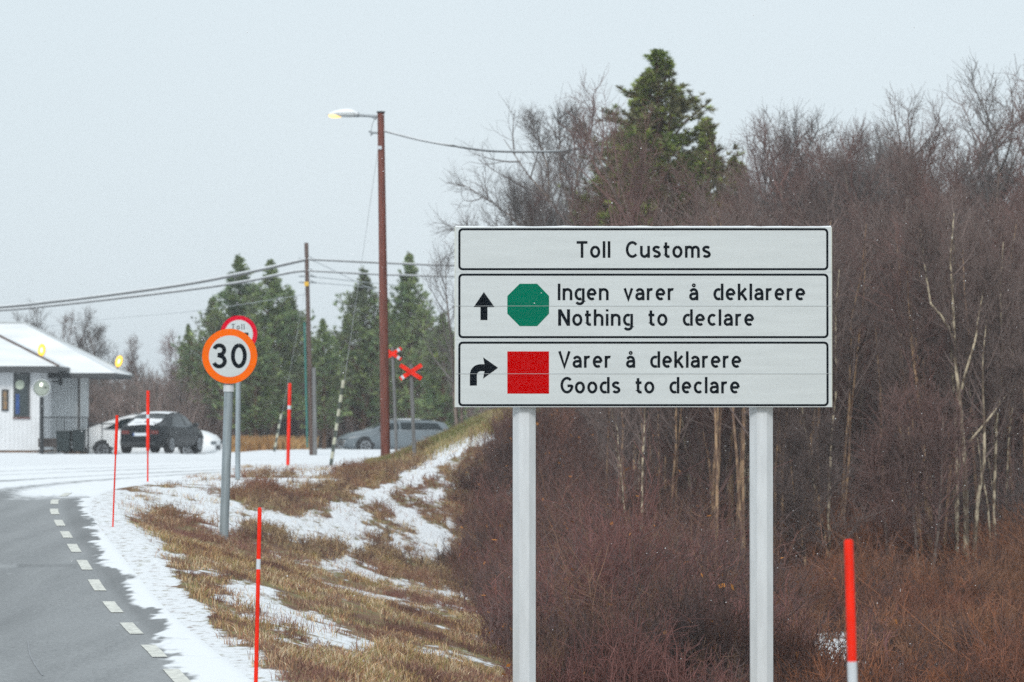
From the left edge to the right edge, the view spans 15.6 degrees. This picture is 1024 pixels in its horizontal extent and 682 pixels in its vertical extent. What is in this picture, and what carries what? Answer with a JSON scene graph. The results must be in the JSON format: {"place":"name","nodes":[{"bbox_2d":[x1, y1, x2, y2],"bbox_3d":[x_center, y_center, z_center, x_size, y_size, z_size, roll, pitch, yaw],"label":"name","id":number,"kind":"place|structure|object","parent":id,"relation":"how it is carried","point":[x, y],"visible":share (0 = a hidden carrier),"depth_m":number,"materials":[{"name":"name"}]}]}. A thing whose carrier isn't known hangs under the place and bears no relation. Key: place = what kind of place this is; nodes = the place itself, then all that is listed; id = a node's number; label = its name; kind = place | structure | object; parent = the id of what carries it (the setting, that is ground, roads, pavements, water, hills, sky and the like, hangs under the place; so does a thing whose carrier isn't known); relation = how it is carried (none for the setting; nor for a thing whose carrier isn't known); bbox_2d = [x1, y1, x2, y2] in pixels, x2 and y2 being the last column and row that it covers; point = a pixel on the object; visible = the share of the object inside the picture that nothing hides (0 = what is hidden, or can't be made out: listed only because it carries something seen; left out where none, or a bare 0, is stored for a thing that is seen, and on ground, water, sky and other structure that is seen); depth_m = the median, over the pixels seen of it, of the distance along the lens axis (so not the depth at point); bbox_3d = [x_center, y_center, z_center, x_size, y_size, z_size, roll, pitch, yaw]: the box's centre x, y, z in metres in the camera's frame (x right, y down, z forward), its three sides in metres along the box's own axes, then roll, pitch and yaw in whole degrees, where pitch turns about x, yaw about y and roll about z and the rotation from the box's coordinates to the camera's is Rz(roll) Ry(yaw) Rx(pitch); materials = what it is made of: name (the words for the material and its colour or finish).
{"place":"outdoors","nodes":[
{"label":"outdoors","id":0,"kind":"place"},
{"bbox_2d":[0,458,370,681],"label":"road","id":1,"kind":"structure","parent":0,"point":[59,616],"depth_m":37.54,"materials":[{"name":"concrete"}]},
{"bbox_2d":[50,493,190,681],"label":"road markings","id":2,"kind":"object","parent":1,"relation":"on","point":[176,675],"visible":1,"depth_m":35.59,"materials":[{"name":"paint"}]},
{"bbox_2d":[363,407,539,468],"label":"bank grass","id":3,"kind":"structure","parent":0,"point":[454,435],"depth_m":82.03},
{"bbox_2d":[0,431,940,681],"bbox_3d":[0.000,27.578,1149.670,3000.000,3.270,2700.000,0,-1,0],"label":"ground","id":4,"kind":"structure","parent":0,"point":[136,549],"depth_m":57.51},
{"bbox_2d":[33,379,50,453],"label":"lamp post","id":5,"kind":"object","parent":4,"relation":"on","point":[41,388],"visible":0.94,"depth_m":134.45,"materials":[{"name":"grey glass"}]},
{"bbox_2d":[0,321,131,453],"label":"customs house","id":6,"kind":"structure","parent":4,"relation":"on","point":[77,368],"depth_m":139.68,"materials":[{"name":"white wood"}]},
{"bbox_2d":[13,373,29,418],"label":"window","id":7,"kind":"structure","parent":6,"relation":"in","point":[21,381],"depth_m":136.95,"materials":[{"name":"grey glass"}]},
{"bbox_2d":[66,304,125,390],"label":"birch tree","id":8,"kind":"object","parent":4,"relation":"on","point":[97,335],"visible":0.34,"depth_m":186.34,"materials":[{"name":"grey plant"}]},
{"bbox_2d":[112,335,156,392],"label":"birch tree","id":9,"kind":"object","parent":4,"relation":"on","point":[132,361],"visible":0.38,"depth_m":185.67,"materials":[{"name":"grey plant"}]},
{"bbox_2d":[84,413,221,453],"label":"parked car","id":10,"kind":"object","parent":4,"relation":"on","point":[212,443],"visible":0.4,"depth_m":141.22,"materials":[{"name":"white paint"}]},
{"bbox_2d":[120,411,203,452],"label":"parked car","id":11,"kind":"object","parent":4,"relation":"on","point":[176,429],"visible":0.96,"depth_m":133.43,"materials":[{"name":"black paint"}]},
{"bbox_2d":[155,329,190,391],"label":"birch tree","id":12,"kind":"object","parent":4,"relation":"on","point":[163,349],"visible":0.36,"depth_m":185.65,"materials":[{"name":"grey plant"}]},
{"bbox_2d":[168,324,202,401],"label":"pine tree","id":13,"kind":"object","parent":4,"relation":"on","point":[186,336],"visible":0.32,"depth_m":175.88,"materials":[{"name":"green plant"}]},
{"bbox_2d":[168,295,222,421],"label":"pine tree","id":14,"kind":"object","parent":4,"relation":"on","point":[210,305],"visible":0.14,"depth_m":171.79,"materials":[{"name":"green plant"}]},
{"bbox_2d":[202,329,256,537],"bbox_3d":[-4.084,1.504,54.050,0.796,3.362,0.192,0,-1,0],"label":"speed limit sign","id":15,"kind":"object","parent":4,"relation":"on","point":[229,357],"visible":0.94,"depth_m":53.99,"materials":[{"name":"metal"}]},
{"bbox_2d":[170,253,299,424],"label":"pine tree","id":16,"kind":"object","parent":4,"relation":"on","point":[230,296],"visible":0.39,"depth_m":167.60,"materials":[{"name":"green plant"}]},
{"bbox_2d":[221,316,256,479],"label":"customs stop sign","id":17,"kind":"object","parent":4,"relation":"on","point":[246,325],"visible":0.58,"depth_m":70.01,"materials":[{"name":"metal"}]},
{"bbox_2d":[208,318,295,436],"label":"pine tree","id":18,"kind":"object","parent":4,"relation":"on","point":[261,385],"visible":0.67,"depth_m":159.77,"materials":[{"name":"green plant"}]},
{"bbox_2d":[254,507,261,681],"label":"snow stake","id":19,"kind":"object","parent":4,"relation":"on","point":[258,568],"visible":1,"depth_m":25.46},
{"bbox_2d":[209,259,312,436],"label":"pine tree","id":20,"kind":"object","parent":4,"relation":"on","point":[274,290],"visible":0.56,"depth_m":164.73,"materials":[{"name":"green plant"}]},
{"bbox_2d":[231,434,318,451],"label":"tall grass","id":21,"kind":"structure","parent":4,"relation":"on","point":[252,443],"depth_m":151.65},
{"bbox_2d":[265,289,319,406],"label":"pine tree","id":22,"kind":"object","parent":4,"relation":"on","point":[293,309],"visible":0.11,"depth_m":173.85,"materials":[{"name":"green plant"}]},
{"bbox_2d":[89,357,496,447],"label":"scrub","id":23,"kind":"object","parent":4,"relation":"on","point":[118,404],"visible":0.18,"depth_m":167.73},
{"bbox_2d":[298,243,316,454],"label":"utility pole","id":24,"kind":"object","parent":4,"relation":"on","point":[310,376],"visible":0.88,"depth_m":124.93,"materials":[{"name":"grey wood"}]},
{"bbox_2d":[0,269,304,310],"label":"overhead cable","id":25,"kind":"object","parent":24,"relation":"attached to","point":[157,293],"visible":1,"depth_m":127.44,"materials":[{"name":"black rubber"},{"name":"metal"}]},
{"bbox_2d":[0,258,305,308],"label":"overhead cable","id":26,"kind":"object","parent":24,"relation":"attached to","point":[157,287],"visible":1,"depth_m":127.43,"materials":[{"name":"black rubber"},{"name":"metal"}]},
{"bbox_2d":[283,318,357,448],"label":"pine tree","id":27,"kind":"object","parent":4,"relation":"on","point":[324,360],"visible":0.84,"depth_m":159.85,"materials":[{"name":"green plant"}]},
{"bbox_2d":[145,407,512,600],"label":"heather","id":28,"kind":"object","parent":4,"relation":"on","point":[315,543],"visible":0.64,"depth_m":65.70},
{"bbox_2d":[115,410,549,681],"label":"dry grass","id":29,"kind":"structure","parent":4,"relation":"on","point":[409,655],"depth_m":42.94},
{"bbox_2d":[329,151,377,465],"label":"stay wire","id":30,"kind":"object","parent":4,"relation":"on","point":[337,421],"visible":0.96,"depth_m":88.22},
{"bbox_2d":[327,108,389,455],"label":"street lamp","id":31,"kind":"object","parent":4,"relation":"on","point":[384,373],"visible":0.91,"depth_m":86.98,"materials":[{"name":"paint"}]},
{"bbox_2d":[384,130,761,173],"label":"overhead cable","id":32,"kind":"object","parent":31,"relation":"attached to","point":[462,147],"visible":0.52,"depth_m":87.90,"materials":[{"name":"black rubber"},{"name":"metal"}]},
{"bbox_2d":[320,265,402,429],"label":"pine tree","id":33,"kind":"object","parent":4,"relation":"on","point":[361,329],"visible":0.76,"depth_m":165.67,"materials":[{"name":"green plant"}]},
{"bbox_2d":[336,419,448,449],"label":"estate car","id":34,"kind":"object","parent":4,"relation":"on","point":[367,438],"visible":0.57,"depth_m":149.14,"materials":[{"name":"grey paint"}]},
{"bbox_2d":[388,347,401,450],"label":"trail cross marker","id":35,"kind":"object","parent":4,"relation":"on","point":[393,355],"visible":0.77,"depth_m":96.01,"materials":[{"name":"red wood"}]},
{"bbox_2d":[354,250,447,423],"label":"pine tree","id":36,"kind":"object","parent":4,"relation":"on","point":[408,337],"visible":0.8,"depth_m":162.70,"materials":[{"name":"green plant"}]},
{"bbox_2d":[399,363,422,455],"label":"trail cross marker","id":37,"kind":"object","parent":4,"relation":"on","point":[410,371],"visible":0.81,"depth_m":80.00,"materials":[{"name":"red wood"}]},
{"bbox_2d":[405,236,476,425],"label":"birch tree","id":38,"kind":"object","parent":4,"relation":"on","point":[451,344],"visible":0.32,"depth_m":96.98,"materials":[{"name":"brown plant"}]},
{"bbox_2d":[407,313,487,427],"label":"pine tree","id":39,"kind":"object","parent":4,"relation":"on","point":[439,395],"visible":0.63,"depth_m":157.71,"materials":[{"name":"green plant"}]},
{"bbox_2d":[459,168,573,225],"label":"birch tree","id":40,"kind":"object","parent":4,"relation":"on","point":[517,202],"visible":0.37,"depth_m":94.58,"materials":[{"name":"brown plant"}]},
{"bbox_2d":[425,82,609,410],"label":"birch tree","id":41,"kind":"object","parent":4,"relation":"on","point":[561,155],"visible":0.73,"depth_m":94.00,"materials":[{"name":"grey plant"}]},
{"bbox_2d":[523,108,642,225],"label":"birch tree","id":42,"kind":"object","parent":4,"relation":"on","point":[577,189],"visible":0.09,"depth_m":99.28,"materials":[{"name":"brown plant"}]},
{"bbox_2d":[429,47,745,423],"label":"pine tree","id":43,"kind":"object","parent":4,"relation":"on","point":[678,105],"visible":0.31,"depth_m":98.69,"materials":[{"name":"green plant"}]},
{"bbox_2d":[499,164,676,417],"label":"birch tree","id":44,"kind":"object","parent":4,"relation":"on","point":[579,210],"visible":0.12,"depth_m":96.73,"materials":[{"name":"brown plant"}]},
{"bbox_2d":[559,135,670,225],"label":"bare tree","id":45,"kind":"object","parent":4,"relation":"on","point":[595,188],"visible":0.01,"depth_m":100.73,"materials":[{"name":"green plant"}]},
{"bbox_2d":[577,407,669,563],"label":"birch tree","id":46,"kind":"object","parent":4,"relation":"on","point":[629,425],"visible":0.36,"depth_m":57.45,"materials":[{"name":"brown plant"}]},
{"bbox_2d":[455,226,831,681],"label":"customs sign","id":47,"kind":"object","parent":4,"relation":"on","point":[624,316],"visible":1,"depth_m":34.77,"materials":[{"name":"metal"}]},
{"bbox_2d":[579,77,709,218],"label":"pine tree","id":48,"kind":"object","parent":4,"relation":"on","point":[637,109],"visible":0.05,"depth_m":102.06,"materials":[{"name":"green plant"}]},
{"bbox_2d":[652,407,701,529],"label":"birch tree","id":49,"kind":"object","parent":4,"relation":"on","point":[675,435],"visible":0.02,"depth_m":59.64,"materials":[{"name":"beige plant"}]},
{"bbox_2d":[428,407,927,681],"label":"shrubbery","id":50,"kind":"object","parent":4,"relation":"on","point":[610,607],"visible":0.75,"depth_m":44.74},
{"bbox_2d":[530,64,828,225],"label":"birch tree","id":51,"kind":"object","parent":4,"relation":"on","point":[621,208],"visible":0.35,"depth_m":87.88,"materials":[{"name":"brown plant"}]},
{"bbox_2d":[643,407,722,531],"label":"birch tree","id":52,"kind":"object","parent":4,"relation":"on","point":[680,424],"visible":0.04,"depth_m":60.00,"materials":[{"name":"beige plant"}]},
{"bbox_2d":[589,407,779,547],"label":"birch tree","id":53,"kind":"object","parent":4,"relation":"on","point":[733,476],"visible":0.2,"depth_m":63.97,"materials":[{"name":"beige plant"}]},
{"bbox_2d":[639,407,729,528],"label":"birch tree","id":54,"kind":"object","parent":4,"relation":"on","point":[670,439],"visible":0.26,"depth_m":61.84,"materials":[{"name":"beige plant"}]},
{"bbox_2d":[636,191,754,551],"bbox_3d":[2.724,0.890,56.330,2.617,6.512,2.312,0,-1,-1],"label":"birch tree","id":55,"kind":"object","parent":4,"relation":"on","point":[716,454],"visible":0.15,"depth_m":56.40,"materials":[{"name":"beige plant"}]},
{"bbox_2d":[643,407,784,520],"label":"birch tree","id":56,"kind":"object","parent":4,"relation":"on","point":[706,441],"visible":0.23,"depth_m":60.96,"materials":[{"name":"beige plant"}]},
{"bbox_2d":[669,116,758,225],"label":"pine tree","id":57,"kind":"object","parent":4,"relation":"on","point":[705,143],"visible":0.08,"depth_m":103.04,"materials":[{"name":"green plant"}]},
{"bbox_2d":[654,170,778,532],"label":"birch tree","id":58,"kind":"object","parent":4,"relation":"on","point":[721,192],"visible":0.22,"depth_m":65.92,"materials":[{"name":"beige plant"}]},
{"bbox_2d":[654,129,786,225],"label":"birch tree","id":59,"kind":"object","parent":4,"relation":"on","point":[692,176],"visible":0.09,"depth_m":88.93,"materials":[{"name":"brown plant"}]},
{"bbox_2d":[681,170,782,560],"bbox_3d":[3.367,0.738,58.925,3.147,6.942,1.764,0,-1,4],"label":"birch tree","id":60,"kind":"object","parent":4,"relation":"on","point":[736,451],"visible":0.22,"depth_m":58.79,"materials":[{"name":"beige plant"}]},
{"bbox_2d":[689,189,777,529],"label":"birch tree","id":61,"kind":"object","parent":4,"relation":"on","point":[719,432],"visible":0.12,"depth_m":59.66,"materials":[{"name":"beige plant"}]},
{"bbox_2d":[700,168,781,551],"bbox_3d":[3.716,0.723,59.654,1.765,6.948,3.150,1,-2,-38],"label":"birch tree","id":62,"kind":"object","parent":4,"relation":"on","point":[740,450],"visible":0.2,"depth_m":59.80,"materials":[{"name":"beige plant"}]},
{"bbox_2d":[713,109,831,222],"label":"birch tree","id":63,"kind":"object","parent":4,"relation":"on","point":[754,168],"visible":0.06,"depth_m":92.49,"materials":[{"name":"brown plant"}]},
{"bbox_2d":[719,124,847,262],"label":"birch tree","id":64,"kind":"object","parent":4,"relation":"on","point":[773,170],"visible":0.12,"depth_m":82.18,"materials":[{"name":"brown plant"}]},
{"bbox_2d":[583,383,1023,547],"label":"undergrowth","id":65,"kind":"object","parent":4,"relation":"on","point":[1018,483],"visible":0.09,"depth_m":68.42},
{"bbox_2d":[709,96,904,285],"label":"birch tree","id":66,"kind":"object","parent":4,"relation":"on","point":[789,138],"visible":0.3,"depth_m":83.22,"materials":[{"name":"brown plant"}]},
{"bbox_2d":[744,403,898,567],"bbox_3d":[4.979,2.643,59.741,2.533,3.540,1.790,0,-1,0],"label":"bush","id":67,"kind":"object","parent":4,"relation":"on","point":[800,462],"visible":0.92,"depth_m":59.80,"materials":[{"name":"beige plant"}]},
{"bbox_2d":[773,173,880,547],"bbox_3d":[5.342,0.668,63.790,1.838,7.235,3.280,0,-1,14],"label":"birch tree","id":68,"kind":"object","parent":4,"relation":"on","point":[833,229],"visible":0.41,"depth_m":63.94,"materials":[{"name":"beige plant"}]},
{"bbox_2d":[773,222,885,551],"bbox_3d":[5.283,1.113,62.386,2.150,6.276,2.049,1,-2,-43],"label":"birch tree","id":69,"kind":"object","parent":4,"relation":"on","point":[835,360],"visible":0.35,"depth_m":62.53,"materials":[{"name":"brown plant"}]},
{"bbox_2d":[783,264,877,533],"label":"birch tree","id":70,"kind":"object","parent":4,"relation":"on","point":[816,410],"visible":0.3,"depth_m":64.86,"materials":[{"name":"beige plant"}]},
{"bbox_2d":[759,137,936,470],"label":"birch tree","id":71,"kind":"object","parent":4,"relation":"on","point":[817,201],"visible":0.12,"depth_m":79.85,"materials":[{"name":"brown plant"}]},
{"bbox_2d":[773,142,926,396],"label":"birch tree","id":72,"kind":"object","parent":4,"relation":"on","point":[863,185],"visible":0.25,"depth_m":81.45,"materials":[{"name":"brown plant"}]},
{"bbox_2d":[844,539,857,681],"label":"snow stake","id":73,"kind":"object","parent":4,"relation":"on","point":[850,613],"visible":1,"depth_m":16.96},
{"bbox_2d":[789,112,925,226],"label":"birch tree","id":74,"kind":"object","parent":4,"relation":"on","point":[879,145],"visible":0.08,"depth_m":89.27,"materials":[{"name":"brown plant"}]},
{"bbox_2d":[791,200,937,518],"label":"birch tree","id":75,"kind":"object","parent":4,"relation":"on","point":[861,390],"visible":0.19,"depth_m":68.03,"materials":[{"name":"brown plant"}]},
{"bbox_2d":[708,457,1023,681],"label":"heath","id":76,"kind":"object","parent":4,"relation":"on","point":[953,628],"visible":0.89,"depth_m":49.91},
{"bbox_2d":[825,186,917,520],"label":"birch tree","id":77,"kind":"object","parent":4,"relation":"on","point":[846,348],"visible":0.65,"depth_m":64.28,"materials":[{"name":"beige plant"}]},
{"bbox_2d":[832,139,939,403],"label":"birch tree","id":78,"kind":"object","parent":4,"relation":"on","point":[861,159],"visible":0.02,"depth_m":84.38,"materials":[{"name":"brown plant"}]},
{"bbox_2d":[832,81,966,437],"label":"birch tree","id":79,"kind":"object","parent":4,"relation":"on","point":[911,157],"visible":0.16,"depth_m":79.88,"materials":[{"name":"brown plant"}]},
{"bbox_2d":[832,183,970,541],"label":"birch tree","id":80,"kind":"object","parent":4,"relation":"on","point":[900,357],"visible":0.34,"depth_m":65.98,"materials":[{"name":"beige plant"}]},
{"bbox_2d":[861,329,949,553],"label":"birch tree","id":81,"kind":"object","parent":4,"relation":"on","point":[885,367],"visible":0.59,"depth_m":62.94,"materials":[{"name":"beige plant"}]},
{"bbox_2d":[845,205,971,562],"bbox_3d":[6.644,1.016,62.633,2.290,6.752,3.142,0,-1,0],"label":"birch tree","id":82,"kind":"object","parent":4,"relation":"on","point":[898,287],"visible":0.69,"depth_m":62.88,"materials":[{"name":"beige plant"}]},
{"bbox_2d":[793,79,1023,392],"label":"birch tree","id":83,"kind":"object","parent":4,"relation":"on","point":[865,143],"visible":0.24,"depth_m":82.02,"materials":[{"name":"brown plant"}]},
{"bbox_2d":[833,366,992,576],"bbox_3d":[6.508,2.350,60.370,2.647,3.986,2.299,0,-1,0],"label":"bush","id":84,"kind":"object","parent":4,"relation":"on","point":[905,460],"visible":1,"depth_m":60.35,"materials":[{"name":"brown plant"}]},
{"bbox_2d":[865,272,994,526],"bbox_3d":[6.953,1.546,63.189,2.335,5.462,2.105,0,-1,-20],"label":"birch tree","id":85,"kind":"object","parent":4,"relation":"on","point":[913,325],"visible":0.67,"depth_m":62.88,"materials":[{"name":"beige plant"}]},
{"bbox_2d":[868,129,1006,248],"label":"birch tree","id":86,"kind":"object","parent":4,"relation":"on","point":[939,168],"visible":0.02,"depth_m":85.15,"materials":[{"name":"brown plant"}]},
{"bbox_2d":[853,159,1023,515],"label":"birch tree","id":87,"kind":"object","parent":4,"relation":"on","point":[950,179],"visible":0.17,"depth_m":77.71,"materials":[{"name":"brown plant"}]},
{"bbox_2d":[868,229,1023,528],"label":"birch tree","id":88,"kind":"object","parent":4,"relation":"on","point":[966,346],"visible":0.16,"depth_m":69.08,"materials":[{"name":"brown plant"}]},
{"bbox_2d":[882,168,1013,560],"bbox_3d":[7.315,0.635,63.149,2.364,7.242,2.481,0,-1,8],"label":"birch tree","id":89,"kind":"object","parent":4,"relation":"on","point":[954,266],"visible":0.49,"depth_m":62.92,"materials":[{"name":"brown plant"}]},
{"bbox_2d":[880,94,1023,263],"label":"birch tree","id":90,"kind":"object","parent":4,"relation":"on","point":[952,154],"visible":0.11,"depth_m":83.87,"materials":[{"name":"brown plant"}]},
{"bbox_2d":[886,65,1023,490],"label":"birch tree","id":91,"kind":"object","parent":4,"relation":"on","point":[1020,115],"visible":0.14,"depth_m":75.42,"materials":[{"name":"brown plant"}]},
{"bbox_2d":[889,171,1023,559],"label":"birch tree","id":92,"kind":"object","parent":4,"relation":"on","point":[987,320],"visible":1,"depth_m":62.01,"materials":[{"name":"brown plant"}]},
{"bbox_2d":[889,48,1023,471],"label":"birch tree","id":93,"kind":"object","parent":4,"relation":"on","point":[996,153],"visible":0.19,"depth_m":77.54,"materials":[{"name":"brown plant"}]},
{"bbox_2d":[913,176,1009,544],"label":"birch tree","id":94,"kind":"object","parent":4,"relation":"on","point":[957,288],"visible":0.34,"depth_m":67.91,"materials":[{"name":"beige plant"}]},
{"bbox_2d":[912,325,1011,563],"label":"birch tree","id":95,"kind":"object","parent":4,"relation":"on","point":[947,500],"visible":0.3,"depth_m":63.20,"materials":[{"name":"beige plant"}]},
{"bbox_2d":[906,206,1023,537],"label":"birch tree","id":96,"kind":"object","parent":4,"relation":"on","point":[974,469],"visible":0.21,"depth_m":66.39,"materials":[{"name":"beige plant"}]},
{"bbox_2d":[917,166,1023,530],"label":"birch tree","id":97,"kind":"object","parent":4,"relation":"on","point":[1021,416],"visible":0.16,"depth_m":69.52,"materials":[{"name":"brown plant"}]},
{"bbox_2d":[926,197,1023,547],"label":"birch tree","id":98,"kind":"object","parent":4,"relation":"on","point":[997,417],"visible":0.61,"depth_m":62.88,"materials":[{"name":"brown plant"}]},
{"bbox_2d":[950,276,1023,528],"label":"birch tree","id":99,"kind":"object","parent":4,"relation":"on","point":[1009,433],"visible":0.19,"depth_m":69.06,"materials":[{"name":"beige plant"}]},
{"bbox_2d":[958,195,1023,366],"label":"birch tree","id":100,"kind":"object","parent":4,"relation":"on","point":[1020,232],"visible":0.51,"depth_m":67.66,"materials":[{"name":"beige plant"}]},
{"bbox_2d":[962,171,1023,536],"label":"birch tree","id":101,"kind":"object","parent":4,"relation":"on","point":[1012,248],"visible":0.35,"depth_m":69.67,"materials":[{"name":"beige plant"}]},
{"bbox_2d":[983,234,1023,471],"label":"birch tree","id":102,"kind":"object","parent":4,"relation":"on","point":[1021,339],"visible":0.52,"depth_m":67.24,"materials":[{"name":"beige plant"}]},
{"bbox_2d":[0,0,1023,390],"label":"sky","id":103,"kind":"structure","parent":0,"point":[174,158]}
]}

